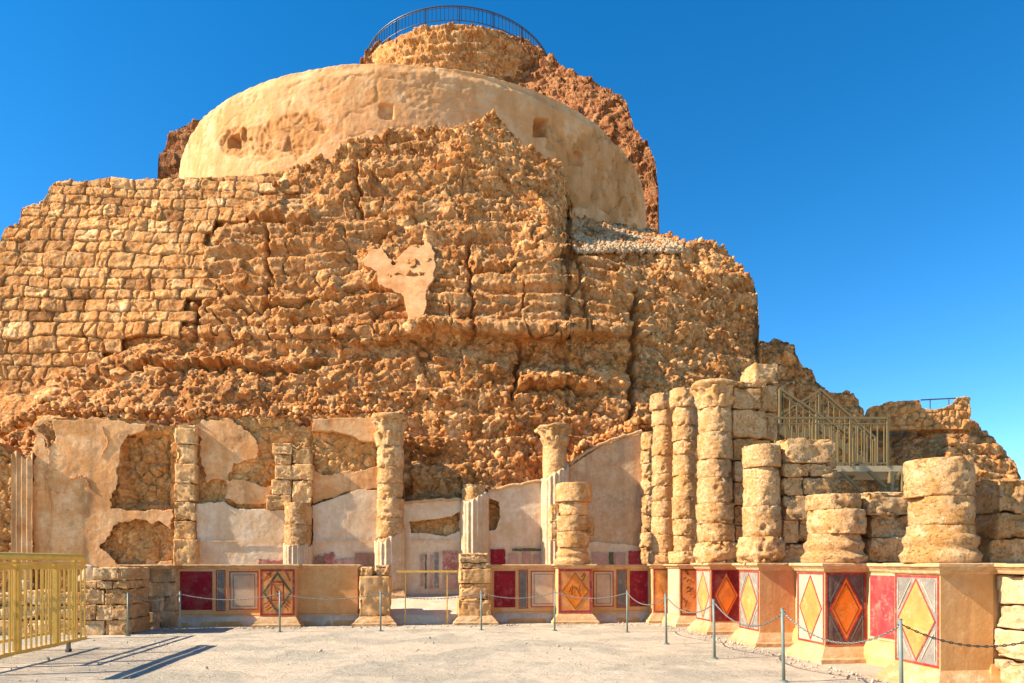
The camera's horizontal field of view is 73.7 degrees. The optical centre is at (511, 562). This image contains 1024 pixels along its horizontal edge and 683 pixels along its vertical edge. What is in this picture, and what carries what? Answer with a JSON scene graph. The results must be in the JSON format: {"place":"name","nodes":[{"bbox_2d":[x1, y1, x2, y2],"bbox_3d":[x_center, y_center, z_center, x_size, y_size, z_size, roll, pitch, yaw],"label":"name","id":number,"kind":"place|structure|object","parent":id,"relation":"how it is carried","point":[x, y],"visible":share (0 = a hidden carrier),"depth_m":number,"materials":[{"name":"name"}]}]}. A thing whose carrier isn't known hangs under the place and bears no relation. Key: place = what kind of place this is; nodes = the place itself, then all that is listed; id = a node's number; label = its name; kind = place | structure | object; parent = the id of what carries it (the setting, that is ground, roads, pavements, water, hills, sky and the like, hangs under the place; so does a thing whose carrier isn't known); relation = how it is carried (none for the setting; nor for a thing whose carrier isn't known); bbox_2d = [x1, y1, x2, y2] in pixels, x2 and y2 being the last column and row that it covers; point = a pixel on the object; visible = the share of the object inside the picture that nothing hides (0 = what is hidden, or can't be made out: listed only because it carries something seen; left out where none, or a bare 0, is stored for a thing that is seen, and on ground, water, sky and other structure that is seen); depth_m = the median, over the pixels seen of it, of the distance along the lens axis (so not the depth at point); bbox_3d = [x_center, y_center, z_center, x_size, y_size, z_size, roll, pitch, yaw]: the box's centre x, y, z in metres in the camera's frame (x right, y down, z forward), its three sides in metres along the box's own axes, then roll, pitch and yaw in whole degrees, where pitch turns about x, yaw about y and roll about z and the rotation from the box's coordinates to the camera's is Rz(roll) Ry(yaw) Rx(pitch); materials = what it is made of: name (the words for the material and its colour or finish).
{"place":"outdoors","nodes":[
{"label":"outdoors","id":0,"kind":"place"},
{"bbox_2d":[157,119,199,179],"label":"cliff","id":1,"kind":"structure","parent":0,"point":[170,158],"depth_m":39.18,"materials":[{"name":"brown stone"}]},
{"bbox_2d":[0,113,761,546],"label":"cliff","id":2,"kind":"structure","parent":0,"point":[564,295],"depth_m":22.37,"materials":[{"name":"brown stone"}]},
{"bbox_2d":[0,168,299,395],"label":"retaining wall","id":3,"kind":"structure","parent":2,"relation":"on","point":[93,271],"depth_m":22.79,"materials":[{"name":"stone"}]},
{"bbox_2d":[0,109,759,463],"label":"rubble","id":4,"kind":"object","parent":2,"relation":"on","point":[308,351],"visible":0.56,"depth_m":21.91,"materials":[{"name":"brown stone"}]},
{"bbox_2d":[363,241,435,319],"bbox_3d":[-3.720,-9.246,22.383,2.449,3.478,2.303,0,0,-7],"label":"plaster patch","id":5,"kind":"object","parent":2,"relation":"attached to","point":[412,290],"visible":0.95,"depth_m":22.29,"materials":[{"name":"beige paint"}]},
{"bbox_2d":[179,63,645,228],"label":"round wall","id":6,"kind":"structure","parent":2,"relation":"on","point":[285,123],"depth_m":27.91,"materials":[{"name":"paint"}]},
{"bbox_2d":[444,144,460,153],"bbox_3d":[-2.166,-14.681,25.209,0.912,1.292,0.671,0,0,-23],"label":"boulder","id":7,"kind":"object","parent":2,"relation":"on","point":[451,148],"visible":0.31,"depth_m":25.00,"materials":[{"name":"beige stone"}]},
{"bbox_2d":[571,220,683,255],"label":"scree","id":8,"kind":"structure","parent":2,"relation":"on","point":[637,247],"depth_m":25.93,"materials":[{"name":"stone"}]},
{"bbox_2d":[176,594,646,626],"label":"ambulatory floor","id":9,"kind":"structure","parent":0,"point":[427,611],"depth_m":17.11,"materials":[{"name":"beige stone"}]},
{"bbox_2d":[283,502,312,564],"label":"engaged column","id":10,"kind":"structure","parent":9,"relation":"on","point":[297,547],"depth_m":18.57,"materials":[{"name":"stone"}]},
{"bbox_2d":[0,413,672,594],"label":"back wall","id":11,"kind":"structure","parent":9,"relation":"on","point":[91,475],"depth_m":18.91,"materials":[{"name":"paint"}]},
{"bbox_2d":[11,451,32,580],"bbox_3d":[-12.962,-1.025,18.060,0.665,3.856,0.304,0,0,-7],"label":"pilaster","id":12,"kind":"object","parent":11,"relation":"attached to","point":[21,499],"visible":0.65,"depth_m":17.94,"materials":[{"name":"paint"}]},
{"bbox_2d":[173,539,199,564],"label":"wall pier","id":13,"kind":"structure","parent":11,"relation":"attached to","point":[186,551],"depth_m":18.24,"materials":[{"name":"stone"}]},
{"bbox_2d":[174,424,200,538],"bbox_3d":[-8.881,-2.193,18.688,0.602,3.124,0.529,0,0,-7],"label":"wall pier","id":14,"kind":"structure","parent":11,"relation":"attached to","point":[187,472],"depth_m":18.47,"materials":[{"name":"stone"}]},
{"bbox_2d":[266,443,314,509],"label":"wall pier","id":15,"kind":"structure","parent":11,"relation":"attached to","point":[298,476],"depth_m":18.81,"materials":[{"name":"stone"}]},
{"bbox_2d":[0,400,651,458],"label":"rubble","id":16,"kind":"object","parent":11,"relation":"on","point":[27,417],"visible":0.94,"depth_m":18.84,"materials":[{"name":"brown stone"}]},
{"bbox_2d":[460,484,488,561],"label":"engaged column","id":17,"kind":"structure","parent":11,"relation":"attached to","point":[474,519],"depth_m":19.16,"materials":[{"name":"paint"}]},
{"bbox_2d":[638,431,653,563],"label":"engaged column","id":18,"kind":"structure","parent":11,"relation":"attached to","point":[645,535],"depth_m":19.81,"materials":[{"name":"stone"}]},
{"bbox_2d":[371,412,408,598],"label":"engaged column","id":19,"kind":"structure","parent":9,"relation":"on","point":[389,434],"depth_m":18.85,"materials":[{"name":"stone"}]},
{"bbox_2d":[538,422,572,563],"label":"engaged column","id":20,"kind":"structure","parent":9,"relation":"on","point":[554,439],"depth_m":19.45,"materials":[{"name":"stone"}]},
{"bbox_2d":[0,622,889,682],"bbox_3d":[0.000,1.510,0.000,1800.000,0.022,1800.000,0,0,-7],"label":"ground","id":21,"kind":"structure","parent":0,"point":[350,660],"depth_m":10.84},
{"bbox_2d":[22,580,33,591],"bbox_3d":[-10.933,0.541,15.227,0.412,0.326,0.270,0,0,1],"label":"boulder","id":22,"kind":"object","parent":21,"relation":"on","point":[28,585],"visible":0.21,"depth_m":15.16,"materials":[{"name":"beige stone"}]},
{"bbox_2d":[0,560,75,650],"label":"metal fence","id":23,"kind":"object","parent":21,"relation":"on","point":[33,635],"visible":0.3,"depth_m":12.50,"materials":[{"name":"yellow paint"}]},
{"bbox_2d":[0,589,82,634],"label":"ruined wall","id":24,"kind":"structure","parent":21,"relation":"on","point":[33,612],"depth_m":14.32,"materials":[{"name":"stone"}]},
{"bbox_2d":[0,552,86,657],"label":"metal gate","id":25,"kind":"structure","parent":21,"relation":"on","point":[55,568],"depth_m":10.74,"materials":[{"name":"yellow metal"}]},
{"bbox_2d":[82,567,149,634],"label":"corner pier","id":26,"kind":"structure","parent":21,"relation":"on","point":[106,598],"depth_m":14.34,"materials":[{"name":"stone"}]},
{"bbox_2d":[78,564,96,581],"bbox_3d":[-9.232,0.242,15.053,0.636,0.420,0.467,0,0,-7],"label":"boulder","id":27,"kind":"object","parent":26,"relation":"on","point":[89,573],"visible":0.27,"depth_m":14.84,"materials":[{"name":"beige stone"}]},
{"bbox_2d":[125,592,130,635],"bbox_3d":[-7.931,1.069,14.100,0.106,0.922,0.106,0,0,-7],"label":"barrier post","id":28,"kind":"object","parent":21,"relation":"on","point":[127,595],"visible":0.95,"depth_m":14.08,"materials":[{"name":"grey metal"}]},
{"bbox_2d":[130,594,178,600],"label":"chain","id":29,"kind":"object","parent":28,"relation":"hanging from","point":[153,600],"visible":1,"depth_m":14.37,"materials":[{"name":"grey metal"}]},
{"bbox_2d":[118,564,183,628],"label":"wall","id":30,"kind":"structure","parent":21,"relation":"on","point":[163,579],"depth_m":15.89,"materials":[{"name":"stone"}]},
{"bbox_2d":[177,591,182,632],"bbox_3d":[-7.148,1.069,14.700,0.106,0.922,0.106,0,0,-7],"label":"barrier post","id":31,"kind":"object","parent":21,"relation":"on","point":[179,612],"visible":0.94,"depth_m":14.68,"materials":[{"name":"grey metal"}]},
{"bbox_2d":[181,594,277,599],"bbox_3d":[-6.107,0.739,14.800,2.103,0.149,0.027,0,0,-5],"label":"chain","id":32,"kind":"object","parent":31,"relation":"hanging from","point":[230,599],"visible":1,"depth_m":14.79,"materials":[{"name":"grey metal"}]},
{"bbox_2d":[177,564,362,626],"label":"wall","id":33,"kind":"structure","parent":21,"relation":"on","point":[320,582],"depth_m":16.39,"materials":[{"name":"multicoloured paint"}]},
{"bbox_2d":[251,564,303,627],"bbox_3d":[-5.550,0.779,16.289,1.110,1.502,0.698,0,0,-7],"label":"pedestal","id":34,"kind":"object","parent":21,"relation":"on","point":[277,578],"visible":0.93,"depth_m":16.08,"materials":[{"name":"beige paint"}]},
{"bbox_2d":[277,591,281,631],"bbox_3d":[-5.066,1.069,14.900,0.106,0.922,0.106,0,0,-7],"label":"barrier post","id":35,"kind":"object","parent":21,"relation":"on","point":[279,593],"visible":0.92,"depth_m":14.88,"materials":[{"name":"grey metal"}]},
{"bbox_2d":[351,565,396,626],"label":"broken pier","id":36,"kind":"structure","parent":21,"relation":"on","point":[371,581],"depth_m":16.38,"materials":[{"name":"stone"}]},
{"bbox_2d":[378,590,382,630],"bbox_3d":[-2.907,1.069,15.100,0.106,0.922,0.106,0,0,-7],"label":"barrier post","id":37,"kind":"object","parent":21,"relation":"on","point":[380,611],"visible":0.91,"depth_m":15.08,"materials":[{"name":"grey metal"}]},
{"bbox_2d":[282,593,379,599],"bbox_3d":[-3.986,0.739,15.000,2.180,0.149,0.027,0,0,-5],"label":"chain","id":38,"kind":"object","parent":37,"relation":"hanging from","point":[329,599],"visible":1,"depth_m":14.99,"materials":[{"name":"grey metal"}]},
{"bbox_2d":[395,570,456,623],"bbox_3d":[-2.096,0.843,16.719,1.514,1.315,0.050,0,0,-7],"label":"barrier","id":39,"kind":"object","parent":21,"relation":"on","point":[434,571],"visible":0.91,"depth_m":16.71,"materials":[{"name":"yellow metal"}]},
{"bbox_2d":[2,622,893,682],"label":"pebbles","id":40,"kind":"object","parent":21,"relation":"on","point":[762,650],"visible":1,"depth_m":11.85,"materials":[{"name":"stone"}]},
{"bbox_2d":[453,553,498,624],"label":"broken pier","id":41,"kind":"structure","parent":21,"relation":"on","point":[475,574],"depth_m":16.67,"materials":[{"name":"stone"}]},
{"bbox_2d":[479,590,483,629],"bbox_3d":[-0.689,1.069,15.300,0.106,0.922,0.106,0,0,-7],"label":"barrier post","id":42,"kind":"object","parent":21,"relation":"on","point":[481,592],"visible":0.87,"depth_m":15.28,"materials":[{"name":"grey metal"}]},
{"bbox_2d":[381,593,479,598],"bbox_3d":[-1.798,0.739,15.200,2.240,0.149,0.027,0,0,-5],"label":"chain","id":43,"kind":"object","parent":42,"relation":"hanging from","point":[431,598],"visible":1,"depth_m":15.20,"materials":[{"name":"grey metal"}]},
{"bbox_2d":[482,592,553,598],"bbox_3d":[0.131,0.724,15.250,1.653,0.158,0.027,0,0,3],"label":"chain","id":44,"kind":"object","parent":42,"relation":"hanging from","point":[519,598],"visible":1,"depth_m":15.24,"materials":[{"name":"grey metal"}]},
{"bbox_2d":[552,589,556,630],"bbox_3d":[0.950,1.059,15.200,0.106,0.942,0.106,0,0,-7],"label":"barrier post","id":45,"kind":"object","parent":21,"relation":"on","point":[554,610],"visible":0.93,"depth_m":15.18,"materials":[{"name":"grey metal"}]},
{"bbox_2d":[489,564,647,622],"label":"wall","id":46,"kind":"structure","parent":21,"relation":"on","point":[509,581],"depth_m":17.29,"materials":[{"name":"multicoloured paint"}]},
{"bbox_2d":[550,564,599,624],"bbox_3d":[1.548,0.779,17.163,1.172,1.502,0.703,0,0,-7],"label":"pedestal","id":47,"kind":"object","parent":21,"relation":"on","point":[575,580],"visible":0.99,"depth_m":16.95,"materials":[{"name":"beige paint"}]},
{"bbox_2d":[548,482,594,563],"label":"column","id":48,"kind":"structure","parent":47,"relation":"on","point":[571,530],"depth_m":16.96,"materials":[{"name":"stone"}]},
{"bbox_2d":[625,590,628,632],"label":"barrier post","id":49,"kind":"object","parent":21,"relation":"on","point":[626,631],"visible":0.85,"depth_m":14.78,"materials":[{"name":"grey metal"}]},
{"bbox_2d":[555,592,625,598],"bbox_3d":[1.723,0.717,15.000,1.609,0.152,0.027,0,0,14],"label":"chain","id":50,"kind":"object","parent":49,"relation":"hanging from","point":[589,598],"visible":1,"depth_m":15.01,"materials":[{"name":"grey metal"}]},
{"bbox_2d":[643,564,667,622],"bbox_3d":[3.847,0.779,17.500,0.968,1.502,0.808,0,0,-7],"label":"pedestal","id":51,"kind":"object","parent":21,"relation":"on","point":[657,581],"visible":0.54,"depth_m":17.23,"materials":[{"name":"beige paint"}]},
{"bbox_2d":[648,392,675,563],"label":"column","id":52,"kind":"structure","parent":51,"relation":"on","point":[662,484],"depth_m":17.32,"materials":[{"name":"stone"}]},
{"bbox_2d":[663,593,668,644],"bbox_3d":[2.873,1.049,12.700,0.106,0.962,0.106,0,0,-7],"label":"barrier post","id":53,"kind":"object","parent":21,"relation":"on","point":[665,605],"visible":0.91,"depth_m":12.68,"materials":[{"name":"grey metal"}]},
{"bbox_2d":[627,593,663,604],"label":"chain","id":54,"kind":"object","parent":53,"relation":"hanging from","point":[645,604],"visible":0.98,"depth_m":13.75,"materials":[{"name":"grey metal"}]},
{"bbox_2d":[666,597,711,613],"bbox_3d":[3.032,0.743,11.726,0.027,0.241,1.985,0,0,-9],"label":"chain","id":55,"kind":"object","parent":53,"relation":"hanging from","point":[689,612],"visible":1,"depth_m":11.68,"materials":[{"name":"grey metal"}]},
{"bbox_2d":[662,564,695,626],"bbox_3d":[4.297,0.779,16.747,0.998,1.502,1.106,0,0,-7],"label":"pedestal","id":56,"kind":"object","parent":21,"relation":"on","point":[682,586],"visible":0.72,"depth_m":16.34,"materials":[{"name":"beige paint"}]},
{"bbox_2d":[668,387,696,562],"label":"column","id":57,"kind":"structure","parent":56,"relation":"on","point":[684,427],"depth_m":16.55,"materials":[{"name":"stone"}]},
{"bbox_2d":[687,563,738,634],"bbox_3d":[4.514,0.764,14.941,0.985,1.531,1.109,0,0,-7],"label":"pedestal","id":58,"kind":"object","parent":21,"relation":"on","point":[718,583],"visible":0.76,"depth_m":14.55,"materials":[{"name":"beige paint"}]},
{"bbox_2d":[690,378,739,562],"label":"column","id":59,"kind":"structure","parent":58,"relation":"on","point":[714,398],"depth_m":14.60,"materials":[{"name":"stone"}]},
{"bbox_2d":[711,599,717,658],"bbox_3d":[3.191,1.049,10.750,0.106,0.962,0.106,0,0,-7],"label":"barrier post","id":60,"kind":"object","parent":21,"relation":"on","point":[714,633],"visible":0.93,"depth_m":10.73,"materials":[{"name":"grey metal"}]},
{"bbox_2d":[714,603,780,626],"bbox_3d":[3.320,0.764,9.705,0.027,0.278,2.115,0,0,-7],"label":"chain","id":61,"kind":"object","parent":60,"relation":"hanging from","point":[743,624],"visible":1,"depth_m":9.65,"materials":[{"name":"grey metal"}]},
{"bbox_2d":[728,563,794,647],"bbox_3d":[4.773,0.764,12.817,0.991,1.531,1.133,0,0,-7],"label":"pedestal","id":62,"kind":"object","parent":21,"relation":"on","point":[766,592],"visible":0.91,"depth_m":12.42,"materials":[{"name":"beige paint"}]},
{"bbox_2d":[736,443,785,562],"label":"column","id":63,"kind":"structure","parent":62,"relation":"on","point":[761,540],"depth_m":12.51,"materials":[{"name":"stone"}]},
{"bbox_2d":[779,608,787,682],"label":"barrier post","id":64,"kind":"object","parent":21,"relation":"on","point":[782,612],"visible":1,"depth_m":8.64,"materials":[{"name":"grey metal"}]},
{"bbox_2d":[784,613,897,643],"bbox_3d":[3.717,0.774,7.821,0.027,0.299,1.770,0,0,-18],"label":"chain","id":65,"kind":"object","parent":64,"relation":"hanging from","point":[832,641],"visible":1,"depth_m":7.74,"materials":[{"name":"grey metal"}]},
{"bbox_2d":[785,563,876,663],"bbox_3d":[5.029,0.764,10.753,0.990,1.531,1.064,0,0,-7],"label":"pedestal","id":66,"kind":"object","parent":21,"relation":"on","point":[832,601],"visible":0.93,"depth_m":10.38,"materials":[{"name":"multicoloured paint"}]},
{"bbox_2d":[800,493,868,562],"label":"column","id":67,"kind":"structure","parent":66,"relation":"on","point":[836,524],"depth_m":10.38,"materials":[{"name":"stone"}]},
{"bbox_2d":[676,563,1023,682],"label":"wall","id":68,"kind":"structure","parent":21,"relation":"on","point":[1007,665],"depth_m":8.12,"materials":[{"name":"beige paint"}]},
{"bbox_2d":[685,412,698,563],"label":"stone pier","id":69,"kind":"structure","parent":68,"relation":"on","point":[696,457],"depth_m":17.20,"materials":[{"name":"stone"}]},
{"bbox_2d":[731,363,777,562],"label":"stone pier","id":70,"kind":"structure","parent":68,"relation":"on","point":[755,407],"depth_m":14.81,"materials":[{"name":"stone"}]},
{"bbox_2d":[770,438,838,562],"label":"stone pier","id":71,"kind":"structure","parent":68,"relation":"on","point":[807,467],"depth_m":12.62,"materials":[{"name":"stone"}]},
{"bbox_2d":[897,618,903,682],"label":"barrier post","id":72,"kind":"object","parent":21,"relation":"on","point":[900,644],"visible":1,"depth_m":6.96,"materials":[{"name":"grey metal"}]},
{"bbox_2d":[903,625,1023,647],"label":"chain","id":73,"kind":"object","parent":72,"relation":"hanging from","point":[935,638],"visible":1,"depth_m":6.82,"materials":[{"name":"metal"}]},
{"bbox_2d":[876,563,1006,682],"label":"pedestal","id":74,"kind":"object","parent":21,"relation":"on","point":[952,602],"visible":0.95,"depth_m":8.07,"materials":[{"name":"beige paint"}]},
{"bbox_2d":[898,456,982,562],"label":"column","id":75,"kind":"structure","parent":74,"relation":"on","point":[939,493],"depth_m":8.12,"materials":[{"name":"stone"}]},
{"bbox_2d":[360,21,658,233],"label":"cliff","id":76,"kind":"structure","parent":0,"point":[606,110],"depth_m":48.51,"materials":[{"name":"brown stone"}]},
{"bbox_2d":[372,22,524,83],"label":"lookout wall","id":77,"kind":"structure","parent":76,"relation":"on","point":[489,52],"depth_m":52.16,"materials":[{"name":"beige stone"}]},
{"bbox_2d":[368,5,547,55],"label":"lookout railing","id":78,"kind":"object","parent":77,"relation":"on","point":[459,20],"visible":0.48,"depth_m":52.82,"materials":[{"name":"grey metal"}]},
{"bbox_2d":[0,0,1023,479],"label":"sky","id":79,"kind":"structure","parent":0,"point":[862,161],"materials":[{"name":"blue"}]},
{"bbox_2d":[761,338,877,493],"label":"cliff","id":80,"kind":"structure","parent":0,"point":[796,378],"depth_m":32.49,"materials":[{"name":"brown stone"}]},
{"bbox_2d":[770,388,903,492],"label":"metal staircase","id":81,"kind":"structure","parent":0,"point":[863,470],"depth_m":16.74,"materials":[{"name":"metal"}]},
{"bbox_2d":[860,491,907,562],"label":"stone pier","id":82,"kind":"structure","parent":0,"point":[886,514],"depth_m":10.58,"materials":[{"name":"stone"}]},
{"bbox_2d":[869,419,1020,491],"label":"cliff","id":83,"kind":"structure","parent":0,"point":[985,450],"depth_m":49.80,"materials":[{"name":"brown stone"}]},
{"bbox_2d":[864,396,970,431],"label":"parapet wall","id":84,"kind":"structure","parent":83,"relation":"on","point":[911,415],"depth_m":49.65,"materials":[{"name":"stone"}]},
{"bbox_2d":[921,398,955,408],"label":"thin rail","id":85,"kind":"object","parent":84,"relation":"on","point":[937,399],"visible":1,"depth_m":49.96,"materials":[{"name":"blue metal"}]},
{"bbox_2d":[974,478,1023,563],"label":"stone pier","id":86,"kind":"structure","parent":0,"point":[999,519],"depth_m":8.37,"materials":[{"name":"stone"}]}
]}

